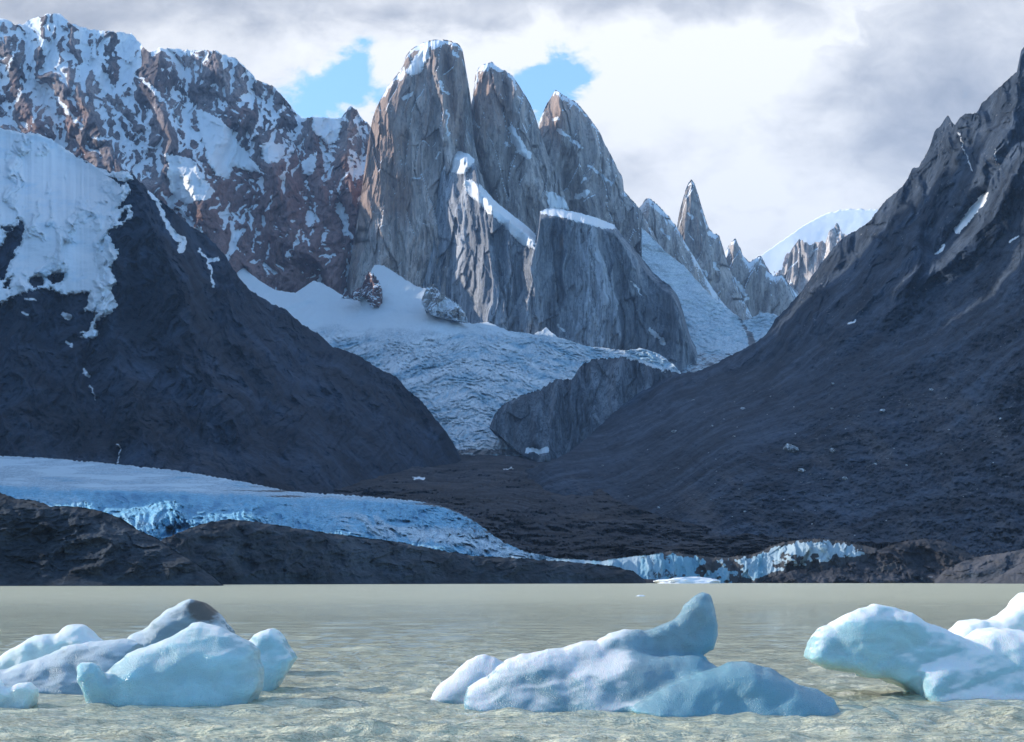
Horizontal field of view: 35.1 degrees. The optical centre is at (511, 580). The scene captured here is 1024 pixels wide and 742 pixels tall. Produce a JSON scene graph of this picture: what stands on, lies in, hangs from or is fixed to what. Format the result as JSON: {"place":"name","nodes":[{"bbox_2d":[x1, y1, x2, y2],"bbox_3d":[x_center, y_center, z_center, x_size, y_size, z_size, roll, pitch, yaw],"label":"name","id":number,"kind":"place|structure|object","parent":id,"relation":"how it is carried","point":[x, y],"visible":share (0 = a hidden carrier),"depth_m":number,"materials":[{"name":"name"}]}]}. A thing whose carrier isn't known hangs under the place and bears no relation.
{"place":"outdoors","nodes":[
{"label":"outdoors","id":0,"kind":"place"},
{"bbox_2d":[0,493,223,585],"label":"shore rock","id":1,"kind":"object","parent":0,"point":[42,544],"visible":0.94,"depth_m":710.47,"materials":[{"name":"grey stone"}]},
{"bbox_2d":[0,13,370,296],"bbox_3d":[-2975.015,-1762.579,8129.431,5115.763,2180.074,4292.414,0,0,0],"label":"mountain wall","id":2,"kind":"structure","parent":0,"point":[110,101],"depth_m":7496.59,"materials":[{"name":"brown stone"}]},
{"bbox_2d":[165,154,214,204],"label":"snowfield","id":3,"kind":"structure","parent":2,"relation":"on","point":[189,184],"depth_m":7085.71,"materials":[{"name":"white snow"}]},
{"bbox_2d":[194,109,263,177],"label":"snowfield","id":4,"kind":"structure","parent":2,"relation":"on","point":[225,152],"depth_m":7448.57,"materials":[{"name":"white snow"}]},
{"bbox_2d":[259,141,284,163],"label":"snowfield","id":5,"kind":"structure","parent":2,"relation":"on","point":[272,151],"depth_m":7406.10,"materials":[{"name":"white snow"}]},
{"bbox_2d":[301,152,316,175],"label":"snowfield","id":6,"kind":"structure","parent":2,"relation":"on","point":[308,165],"depth_m":7517.25,"materials":[{"name":"white snow"}]},
{"bbox_2d":[312,117,342,144],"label":"snowfield","id":7,"kind":"structure","parent":2,"relation":"on","point":[327,130],"depth_m":7657.35,"materials":[{"name":"white snow"}]},
{"bbox_2d":[0,129,461,494],"bbox_3d":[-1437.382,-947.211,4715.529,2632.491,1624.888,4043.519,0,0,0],"label":"dark mountain","id":8,"kind":"structure","parent":0,"point":[196,355],"depth_m":3658.50,"materials":[{"name":"grey stone"}]},
{"bbox_2d":[0,128,133,338],"bbox_3d":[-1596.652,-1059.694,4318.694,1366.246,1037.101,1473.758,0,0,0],"label":"hanging glacier","id":9,"kind":"object","parent":8,"relation":"on","point":[61,203],"visible":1,"depth_m":4210.33,"materials":[{"name":"white snow"}]},
{"bbox_2d":[160,519,645,584],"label":"shore rock","id":10,"kind":"object","parent":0,"point":[233,552],"visible":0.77,"depth_m":999.38,"materials":[{"name":"grey stone"}]},
{"bbox_2d":[346,39,484,295],"bbox_3d":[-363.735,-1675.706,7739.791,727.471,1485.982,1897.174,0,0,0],"label":"granite tower","id":11,"kind":"structure","parent":0,"point":[421,135],"depth_m":7020.15,"materials":[{"name":"grey stone"}]},
{"bbox_2d":[405,44,429,76],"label":"snowfield","id":12,"kind":"structure","parent":11,"relation":"on","point":[419,60],"depth_m":7156.49,"materials":[{"name":"white snow"}]},
{"bbox_2d":[443,151,473,174],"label":"snowfield","id":13,"kind":"structure","parent":11,"relation":"on","point":[461,162],"depth_m":6900.05,"materials":[{"name":"white snow"}]},
{"bbox_2d":[237,265,680,456],"bbox_3d":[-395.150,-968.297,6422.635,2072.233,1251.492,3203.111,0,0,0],"label":"icefall","id":14,"kind":"object","parent":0,"point":[463,382],"visible":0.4,"depth_m":6128.42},
{"bbox_2d":[341,271,382,307],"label":"rock outcrop","id":15,"kind":"object","parent":14,"relation":"on","point":[370,290],"visible":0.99,"depth_m":6577.05,"materials":[{"name":"grey stone"}]},
{"bbox_2d":[422,284,467,322],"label":"rock outcrop","id":16,"kind":"object","parent":14,"relation":"on","point":[436,302],"visible":0.99,"depth_m":6353.09,"materials":[{"name":"stone"}]},
{"bbox_2d":[0,583,1023,741],"bbox_3d":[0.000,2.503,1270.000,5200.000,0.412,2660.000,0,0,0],"label":"water","id":17,"kind":"structure","parent":0,"point":[377,662],"depth_m":56.99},
{"bbox_2d":[0,680,38,707],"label":"iceberg","id":18,"kind":"object","parent":17,"relation":"on","point":[22,695],"visible":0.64,"depth_m":32.13,"materials":[{"name":"blue ice"}]},
{"bbox_2d":[0,624,102,669],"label":"iceberg","id":19,"kind":"object","parent":17,"relation":"on","point":[34,647],"visible":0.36,"depth_m":40.44,"materials":[{"name":"ice"}]},
{"bbox_2d":[0,638,143,694],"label":"iceberg","id":20,"kind":"object","parent":17,"relation":"on","point":[54,672],"visible":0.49,"depth_m":36.45,"materials":[{"name":"ice"}]},
{"bbox_2d":[77,622,263,706],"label":"iceberg","id":21,"kind":"object","parent":17,"relation":"on","point":[200,664],"visible":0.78,"depth_m":32.61,"materials":[{"name":"blue ice"}]},
{"bbox_2d":[127,599,234,646],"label":"iceberg","id":22,"kind":"object","parent":17,"relation":"on","point":[174,620],"visible":0.23,"depth_m":43.38,"materials":[{"name":"white ice"}]},
{"bbox_2d":[249,628,297,690],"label":"iceberg","id":23,"kind":"object","parent":17,"relation":"on","point":[279,657],"visible":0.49,"depth_m":36.95,"materials":[{"name":"blue ice"}]},
{"bbox_2d":[431,654,502,703],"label":"iceberg","id":24,"kind":"object","parent":17,"relation":"on","point":[452,689],"visible":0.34,"depth_m":33.94,"materials":[{"name":"white ice"}]},
{"bbox_2d":[464,592,840,716],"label":"iceberg","id":25,"kind":"object","parent":17,"relation":"on","point":[668,669],"visible":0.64,"depth_m":31.24,"materials":[{"name":"blue ice"}]},
{"bbox_2d":[653,577,719,582],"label":"ice floe","id":26,"kind":"object","parent":17,"relation":"on","point":[691,580],"visible":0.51,"depth_m":1205.89,"materials":[{"name":"white ice"}]},
{"bbox_2d":[546,538,904,582],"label":"ice cliff","id":27,"kind":"structure","parent":17,"relation":"in","point":[822,554],"depth_m":1332.32,"materials":[{"name":"ice"}]},
{"bbox_2d":[803,604,1023,701],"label":"iceberg","id":28,"kind":"object","parent":17,"relation":"on","point":[910,652],"visible":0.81,"depth_m":34.83,"materials":[{"name":"blue ice"}]},
{"bbox_2d":[948,592,1023,636],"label":"iceberg","id":29,"kind":"object","parent":17,"relation":"on","point":[1011,615],"visible":0.37,"depth_m":43.71,"materials":[{"name":"white ice"}]},
{"bbox_2d":[0,0,1023,261],"label":"sky","id":30,"kind":"structure","parent":0,"point":[781,116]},
{"bbox_2d":[471,62,569,234],"bbox_3d":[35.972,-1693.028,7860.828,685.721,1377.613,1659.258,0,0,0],"label":"granite tower","id":31,"kind":"structure","parent":0,"point":[518,185],"depth_m":7247.32,"materials":[{"name":"grey stone"}]},
{"bbox_2d":[511,132,528,159],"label":"snowfield","id":32,"kind":"structure","parent":31,"relation":"on","point":[520,146],"depth_m":7188.98,"materials":[{"name":"white snow"}]},
{"bbox_2d":[546,192,568,209],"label":"snowfield","id":33,"kind":"structure","parent":31,"relation":"on","point":[556,201],"depth_m":7238.20,"materials":[{"name":"white snow"}]},
{"bbox_2d":[422,159,697,372],"bbox_3d":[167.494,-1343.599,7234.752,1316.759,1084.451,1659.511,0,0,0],"label":"granite buttress","id":34,"kind":"structure","parent":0,"point":[580,283],"depth_m":6566.56,"materials":[{"name":"grey stone"}]},
{"bbox_2d":[463,179,535,248],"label":"snowfield","id":35,"kind":"structure","parent":34,"relation":"on","point":[522,233],"depth_m":6639.97,"materials":[{"name":"white snow"}]},
{"bbox_2d":[540,208,615,229],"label":"snowfield","id":36,"kind":"structure","parent":34,"relation":"on","point":[584,219],"depth_m":6642.78,"materials":[{"name":"white snow"}]},
{"bbox_2d":[490,356,678,461],"bbox_3d":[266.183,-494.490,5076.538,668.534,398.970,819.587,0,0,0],"label":"rock bluff","id":37,"kind":"structure","parent":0,"point":[554,419],"depth_m":4923.40,"materials":[{"name":"stone"}]},
{"bbox_2d":[626,357,665,371],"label":"snowfield","id":38,"kind":"structure","parent":37,"relation":"on","point":[649,364],"depth_m":4982.55,"materials":[{"name":"white snow"}]},
{"bbox_2d":[539,90,658,257],"bbox_3d":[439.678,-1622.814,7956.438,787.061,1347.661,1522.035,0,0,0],"label":"granite tower","id":39,"kind":"structure","parent":0,"point":[589,176],"depth_m":7455.12,"materials":[{"name":"grey stone"}]},
{"bbox_2d":[333,454,908,582],"bbox_3d":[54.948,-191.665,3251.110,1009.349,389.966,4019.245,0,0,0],"label":"moraine","id":40,"kind":"structure","parent":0,"point":[504,499],"depth_m":2406.57,"materials":[{"name":"grey gravel"}]},
{"bbox_2d":[639,198,726,307],"bbox_3d":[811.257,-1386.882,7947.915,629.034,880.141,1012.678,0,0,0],"label":"granite spire","id":41,"kind":"structure","parent":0,"point":[670,240],"depth_m":7630.49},
{"bbox_2d":[640,229,777,372],"bbox_3d":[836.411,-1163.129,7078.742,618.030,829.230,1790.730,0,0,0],"label":"snow slope","id":42,"kind":"structure","parent":0,"point":[718,331],"depth_m":6970.06,"materials":[{"name":"white snow"}]},
{"bbox_2d":[677,179,752,319],"bbox_3d":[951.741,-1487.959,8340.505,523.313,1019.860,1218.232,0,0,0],"label":"granite spire","id":43,"kind":"structure","parent":0,"point":[702,240],"depth_m":7936.28,"materials":[{"name":"grey stone"}]},
{"bbox_2d":[725,239,797,316],"bbox_3d":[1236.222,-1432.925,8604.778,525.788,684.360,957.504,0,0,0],"label":"granite spire","id":44,"kind":"structure","parent":0,"point":[762,289],"depth_m":8289.28,"materials":[{"name":"grey stone"}]},
{"bbox_2d":[525,47,1023,556],"bbox_3d":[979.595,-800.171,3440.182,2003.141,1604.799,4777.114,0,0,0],"label":"scree mountain","id":45,"kind":"structure","parent":0,"point":[903,303],"depth_m":3238.57,"materials":[{"name":"grey stone"}]},
{"bbox_2d":[783,443,798,452],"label":"boulder","id":46,"kind":"object","parent":45,"relation":"on","point":[790,448],"visible":1,"depth_m":2700.71,"materials":[{"name":"grey stone"}]},
{"bbox_2d":[954,192,987,233],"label":"snowfield","id":47,"kind":"structure","parent":45,"relation":"on","point":[971,213],"depth_m":3829.99,"materials":[{"name":"white snow"}]},
{"bbox_2d":[763,223,846,294],"bbox_3d":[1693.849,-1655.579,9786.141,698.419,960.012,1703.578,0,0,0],"label":"jagged ridge","id":48,"kind":"structure","parent":0,"point":[803,263],"depth_m":9654.45,"materials":[{"name":"stone"}]},
{"bbox_2d":[749,208,877,275],"bbox_3d":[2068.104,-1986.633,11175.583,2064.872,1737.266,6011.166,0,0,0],"label":"snow mountain","id":49,"kind":"structure","parent":0,"point":[818,229],"depth_m":11794.81,"materials":[{"name":"snow"},{"name":"ice"}]},
{"bbox_2d":[762,538,974,582],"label":"debris mound","id":50,"kind":"object","parent":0,"point":[923,560],"visible":0.71,"depth_m":1314.36,"materials":[{"name":"grey stone"}]},
{"bbox_2d":[933,549,1023,582],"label":"shore rock","id":51,"kind":"object","parent":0,"point":[981,569],"visible":0.74,"depth_m":1219.91,"materials":[{"name":"grey stone"}]},
{"bbox_2d":[981,562,1023,583],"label":"shore rock","id":52,"kind":"object","parent":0,"point":[1015,575],"visible":0.82,"depth_m":1121.87,"materials":[{"name":"grey stone"}]},
{"bbox_3d":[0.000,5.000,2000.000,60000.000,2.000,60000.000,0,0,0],"label":"ground","id":53,"kind":"structure","parent":0,"visible":0},
{"bbox_2d":[0,456,555,559],"bbox_3d":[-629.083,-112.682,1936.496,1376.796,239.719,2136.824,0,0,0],"label":"glacier tongue","id":54,"kind":"object","parent":53,"relation":"on","point":[159,504],"visible":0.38,"depth_m":1535.89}
]}

